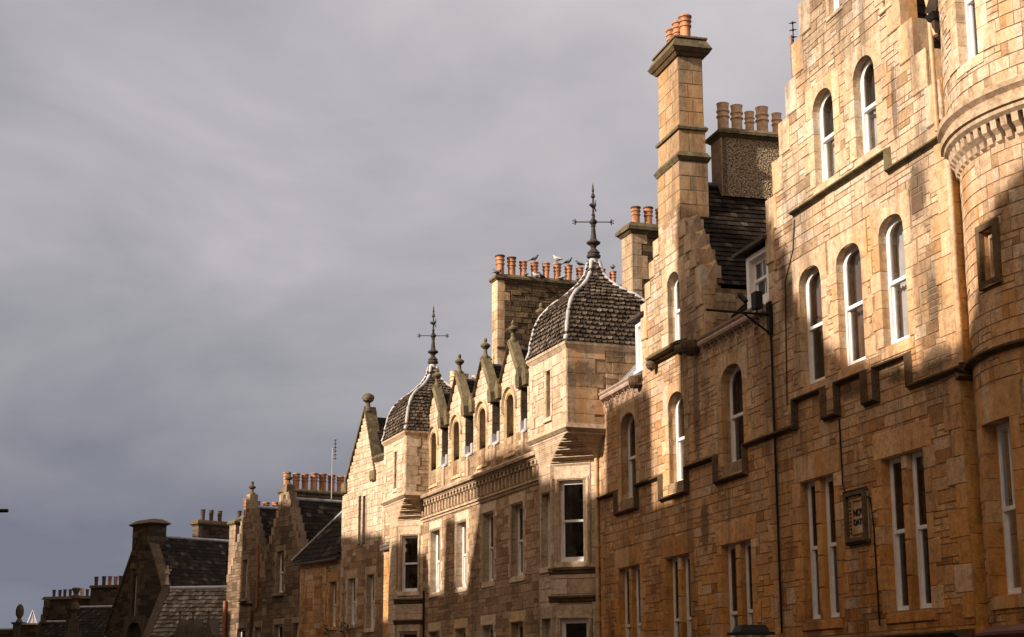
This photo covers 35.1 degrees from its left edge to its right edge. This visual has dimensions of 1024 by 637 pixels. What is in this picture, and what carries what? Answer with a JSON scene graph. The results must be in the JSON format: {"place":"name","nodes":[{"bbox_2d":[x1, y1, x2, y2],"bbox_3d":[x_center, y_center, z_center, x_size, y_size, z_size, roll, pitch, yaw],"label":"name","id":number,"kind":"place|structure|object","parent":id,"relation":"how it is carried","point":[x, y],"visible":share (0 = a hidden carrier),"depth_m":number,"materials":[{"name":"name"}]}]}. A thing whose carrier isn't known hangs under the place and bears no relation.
{"place":"outdoors","nodes":[
{"label":"outdoors","id":0,"kind":"place"},
{"bbox_2d":[0,0,801,627],"label":"sky","id":1,"kind":"structure","parent":0,"point":[227,226],"materials":[{"name":"grey"}]},
{"bbox_3d":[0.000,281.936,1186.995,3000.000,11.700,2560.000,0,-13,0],"label":"ground","id":2,"kind":"structure","parent":0,"visible":0},
{"bbox_2d":[0,509,8,512],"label":"street lamp","id":3,"kind":"object","parent":2,"relation":"on","point":[4,510],"visible":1,"depth_m":15.97,"materials":[{"name":"black metal"}]},
{"bbox_2d":[0,604,38,636],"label":"parapeted building","id":4,"kind":"structure","parent":2,"relation":"on","point":[20,628],"depth_m":127.29,"materials":[{"name":"stone"}]},
{"bbox_2d":[27,610,36,622],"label":"glass pyramid","id":5,"kind":"object","parent":2,"relation":"on","point":[32,618],"visible":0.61,"depth_m":147.38,"materials":[{"name":"white glass"}]},
{"bbox_2d":[35,588,89,636],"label":"stone house","id":6,"kind":"structure","parent":2,"relation":"on","point":[56,614],"depth_m":114.47,"materials":[{"name":"stone"}]},
{"bbox_2d":[57,576,121,636],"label":"stone house","id":7,"kind":"structure","parent":2,"relation":"on","point":[88,621],"depth_m":101.77,"materials":[{"name":"stone"}]},
{"bbox_2d":[103,509,229,636],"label":"gabled hall","id":8,"kind":"structure","parent":2,"relation":"on","point":[199,557],"depth_m":88.01,"materials":[{"name":"stone"}]},
{"bbox_2d":[142,565,226,636],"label":"mossy roofed house","id":9,"kind":"structure","parent":2,"relation":"on","point":[187,611],"depth_m":81.24,"materials":[{"name":"stone"}]},
{"bbox_2d":[222,471,345,636],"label":"twin gabled tenement","id":10,"kind":"structure","parent":2,"relation":"on","point":[267,542],"depth_m":68.47,"materials":[{"name":"brown stone"}]},
{"bbox_2d":[278,625,282,636],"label":"window","id":11,"kind":"structure","parent":10,"relation":"in","point":[279,629],"depth_m":66.91,"materials":[{"name":"white paint"}]},
{"bbox_2d":[279,552,283,592],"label":"window","id":12,"kind":"structure","parent":10,"relation":"in","point":[281,563],"depth_m":67.47,"materials":[{"name":"white paint"}]},
{"bbox_2d":[291,370,476,636],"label":"gabled house","id":13,"kind":"structure","parent":2,"relation":"on","point":[353,579],"depth_m":61.25,"materials":[{"name":"stone"}]},
{"bbox_2d":[323,624,331,636],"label":"pot plant","id":14,"kind":"object","parent":13,"relation":"on","point":[326,635],"visible":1,"depth_m":62.05,"materials":[{"name":"green plant"}]},
{"bbox_2d":[331,439,336,498],"bbox_3d":[-7.148,6.032,64.776,0.140,2.430,0.274,-5,-14,21],"label":"television aerial","id":15,"kind":"object","parent":13,"relation":"on","point":[335,447],"visible":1,"depth_m":64.72,"materials":[{"name":"black paint"}]},
{"bbox_2d":[336,620,346,636],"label":"pot plant","id":16,"kind":"object","parent":13,"relation":"on","point":[342,634],"visible":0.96,"depth_m":60.62,"materials":[{"name":"green plant"}]},
{"bbox_2d":[343,624,352,636],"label":"pot plant","id":17,"kind":"object","parent":13,"relation":"on","point":[347,634],"visible":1,"depth_m":60.07,"materials":[{"name":"green plant"}]},
{"bbox_2d":[352,579,354,623],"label":"window","id":18,"kind":"structure","parent":13,"relation":"in","point":[353,592],"depth_m":61.16,"materials":[{"name":"white paint"}]},
{"bbox_2d":[371,575,373,627],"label":"window","id":19,"kind":"structure","parent":13,"relation":"in","point":[372,597],"depth_m":59.50,"materials":[{"name":"white paint"}]},
{"bbox_2d":[380,184,658,636],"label":"turreted tenement","id":20,"kind":"structure","parent":2,"relation":"on","point":[488,503],"depth_m":45.87,"materials":[{"name":"stone"}]},
{"bbox_2d":[402,535,417,591],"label":"window","id":21,"kind":"structure","parent":20,"relation":"in","point":[404,589],"depth_m":53.52,"materials":[{"name":"white paint"}]},
{"bbox_2d":[436,530,439,591],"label":"window","id":22,"kind":"structure","parent":20,"relation":"in","point":[438,532],"depth_m":52.36,"materials":[{"name":"white paint"}]},
{"bbox_2d":[462,522,465,586],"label":"window","id":23,"kind":"structure","parent":20,"relation":"in","point":[464,524],"depth_m":49.83,"materials":[{"name":"white paint"}]},
{"bbox_2d":[489,514,492,580],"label":"window","id":24,"kind":"structure","parent":20,"relation":"in","point":[491,515],"depth_m":47.50,"materials":[{"name":"white paint"}]},
{"bbox_2d":[489,626,492,636],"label":"window","id":25,"kind":"structure","parent":20,"relation":"in","point":[490,628],"depth_m":46.95,"materials":[{"name":"white paint"}]},
{"bbox_2d":[518,504,522,575],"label":"window","id":26,"kind":"structure","parent":20,"relation":"in","point":[520,540],"depth_m":45.22,"materials":[{"name":"white paint"}]},
{"bbox_2d":[518,623,522,636],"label":"window","id":27,"kind":"structure","parent":20,"relation":"in","point":[520,625],"depth_m":44.66,"materials":[{"name":"white paint"}]},
{"bbox_2d":[548,494,550,566],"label":"window","id":28,"kind":"structure","parent":20,"relation":"in","point":[549,555],"depth_m":41.07,"materials":[{"name":"white paint"}]},
{"bbox_2d":[548,619,550,636],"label":"window","id":29,"kind":"structure","parent":20,"relation":"in","point":[549,628],"depth_m":40.50,"materials":[{"name":"white paint"}]},
{"bbox_2d":[552,255,564,262],"bbox_3d":[1.671,-2.160,58.333,0.618,0.367,0.247,-12,-18,43],"label":"bird","id":30,"kind":"object","parent":20,"relation":"on","point":[556,259],"visible":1,"depth_m":58.30},
{"bbox_2d":[561,480,583,561],"bbox_3d":[1.598,5.078,40.442,0.800,2.080,0.261,-6,-14,24],"label":"window","id":31,"kind":"structure","parent":20,"relation":"in","point":[566,493],"depth_m":40.53,"materials":[{"name":"white paint"}]},
{"bbox_2d":[562,619,587,636],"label":"window","id":32,"kind":"structure","parent":20,"relation":"in","point":[564,621],"depth_m":39.85,"materials":[{"name":"white paint"}]},
{"bbox_2d":[594,14,797,636],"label":"gabled tenement","id":33,"kind":"structure","parent":2,"relation":"on","point":[685,516],"depth_m":35.54,"materials":[{"name":"stone"}]},
{"bbox_2d":[625,568,629,636],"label":"window","id":34,"kind":"structure","parent":33,"relation":"in","point":[627,614],"depth_m":38.14,"materials":[{"name":"white paint"}]},
{"bbox_2d":[628,415,635,497],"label":"window","id":35,"kind":"structure","parent":33,"relation":"in","point":[630,458],"depth_m":38.62,"materials":[{"name":"white paint"}]},
{"bbox_2d":[636,566,640,636],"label":"window","id":36,"kind":"structure","parent":33,"relation":"in","point":[638,584],"depth_m":37.38,"materials":[{"name":"white paint"}]},
{"bbox_2d":[672,557,678,636],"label":"window","id":37,"kind":"structure","parent":33,"relation":"in","point":[674,560],"depth_m":35.11,"materials":[{"name":"white paint"}]},
{"bbox_2d":[674,276,679,339],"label":"window","id":38,"kind":"structure","parent":33,"relation":"in","point":[676,289],"depth_m":36.09,"materials":[{"name":"white paint"}]},
{"bbox_2d":[676,394,683,481],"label":"window","id":39,"kind":"structure","parent":33,"relation":"in","point":[679,439],"depth_m":35.55,"materials":[{"name":"white paint"}]},
{"bbox_2d":[685,554,691,636],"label":"window","id":40,"kind":"structure","parent":33,"relation":"in","point":[687,557],"depth_m":34.37,"materials":[{"name":"white paint"}]},
{"bbox_2d":[728,544,737,636],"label":"window","id":41,"kind":"structure","parent":33,"relation":"in","point":[733,613],"depth_m":32.13,"materials":[{"name":"white paint"}]},
{"bbox_2d":[729,366,743,461],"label":"window","id":42,"kind":"structure","parent":33,"relation":"in","point":[733,417],"depth_m":32.65,"materials":[{"name":"white paint"}]},
{"bbox_2d":[745,541,753,636],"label":"window","id":43,"kind":"structure","parent":33,"relation":"in","point":[747,544],"depth_m":31.33,"materials":[{"name":"white paint"}]},
{"bbox_2d":[727,625,774,636],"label":"street lantern","id":44,"kind":"object","parent":2,"relation":"on","point":[753,630],"visible":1,"depth_m":23.39,"materials":[{"name":"black paint"}]},
{"bbox_2d":[765,0,1023,636],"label":"corner tenement","id":45,"kind":"structure","parent":2,"relation":"on","point":[894,239],"depth_m":25.84,"materials":[{"name":"stone"}]},
{"bbox_2d":[706,291,773,334],"bbox_3d":[4.270,-0.119,30.456,1.323,0.800,0.231,2,-13,-10],"label":"floodlight bracket","id":46,"kind":"object","parent":45,"relation":"attached to","point":[756,300],"visible":1,"depth_m":30.48,"materials":[{"name":"black metal"}]},
{"bbox_2d":[789,21,796,77],"bbox_3d":[5.502,-5.189,31.664,0.140,1.430,0.274,-5,-14,21],"label":"television aerial","id":47,"kind":"object","parent":45,"relation":"attached to","point":[791,36],"visible":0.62,"depth_m":31.61,"materials":[{"name":"black metal"}]},
{"bbox_2d":[807,481,820,618],"bbox_3d":[5.389,4.089,28.464,0.120,2.500,0.570,3,-13,-15],"label":"window","id":48,"kind":"structure","parent":45,"relation":"in","point":[813,548],"depth_m":28.64,"materials":[{"name":"white paint"}]},
{"bbox_2d":[806,267,824,383],"bbox_3d":[5.573,0.125,28.917,0.260,2.170,0.960,3,-13,-15],"label":"window","id":49,"kind":"structure","parent":45,"relation":"in","point":[811,347],"depth_m":29.24,"materials":[{"name":"white paint"}]},
{"bbox_2d":[820,90,835,181],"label":"window","id":50,"kind":"structure","parent":45,"relation":"in","point":[825,139],"depth_m":29.16,"materials":[{"name":"white paint"}]},
{"bbox_2d":[825,476,839,616],"bbox_3d":[5.588,3.922,27.739,0.120,2.500,0.690,3,-13,-15],"label":"window","id":51,"kind":"structure","parent":45,"relation":"in","point":[831,544],"depth_m":27.97,"materials":[{"name":"white paint"}]},
{"bbox_2d":[834,0,839,10],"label":"window","id":52,"kind":"structure","parent":45,"relation":"in","point":[836,2],"depth_m":28.93,"materials":[{"name":"white paint"}]},
{"bbox_2d":[843,245,865,365],"bbox_3d":[5.964,-0.232,27.491,0.260,2.120,0.980,3,-13,-15],"label":"window","id":53,"kind":"structure","parent":45,"relation":"in","point":[857,306],"depth_m":27.82,"materials":[{"name":"white paint"}]},
{"bbox_2d":[861,57,878,153],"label":"window","id":54,"kind":"structure","parent":45,"relation":"in","point":[866,109],"depth_m":27.66,"materials":[{"name":"white paint"}]},
{"bbox_2d":[886,215,909,343],"bbox_3d":[6.359,-0.628,26.066,0.260,2.150,0.900,3,-13,-15],"label":"window","id":55,"kind":"structure","parent":45,"relation":"in","point":[901,281],"depth_m":26.36,"materials":[{"name":"white paint"}]},
{"bbox_2d":[889,456,908,610],"bbox_3d":[6.188,3.416,25.556,0.120,2.500,0.630,3,-13,-15],"label":"window","id":56,"kind":"structure","parent":45,"relation":"in","point":[892,462],"depth_m":25.75,"materials":[{"name":"white paint"}]},
{"bbox_2d":[912,450,931,608],"bbox_3d":[6.384,3.249,24.834,0.120,2.500,0.680,3,-13,-15],"label":"window","id":57,"kind":"structure","parent":45,"relation":"in","point":[924,603],"depth_m":25.05,"materials":[{"name":"white paint"}]}
]}

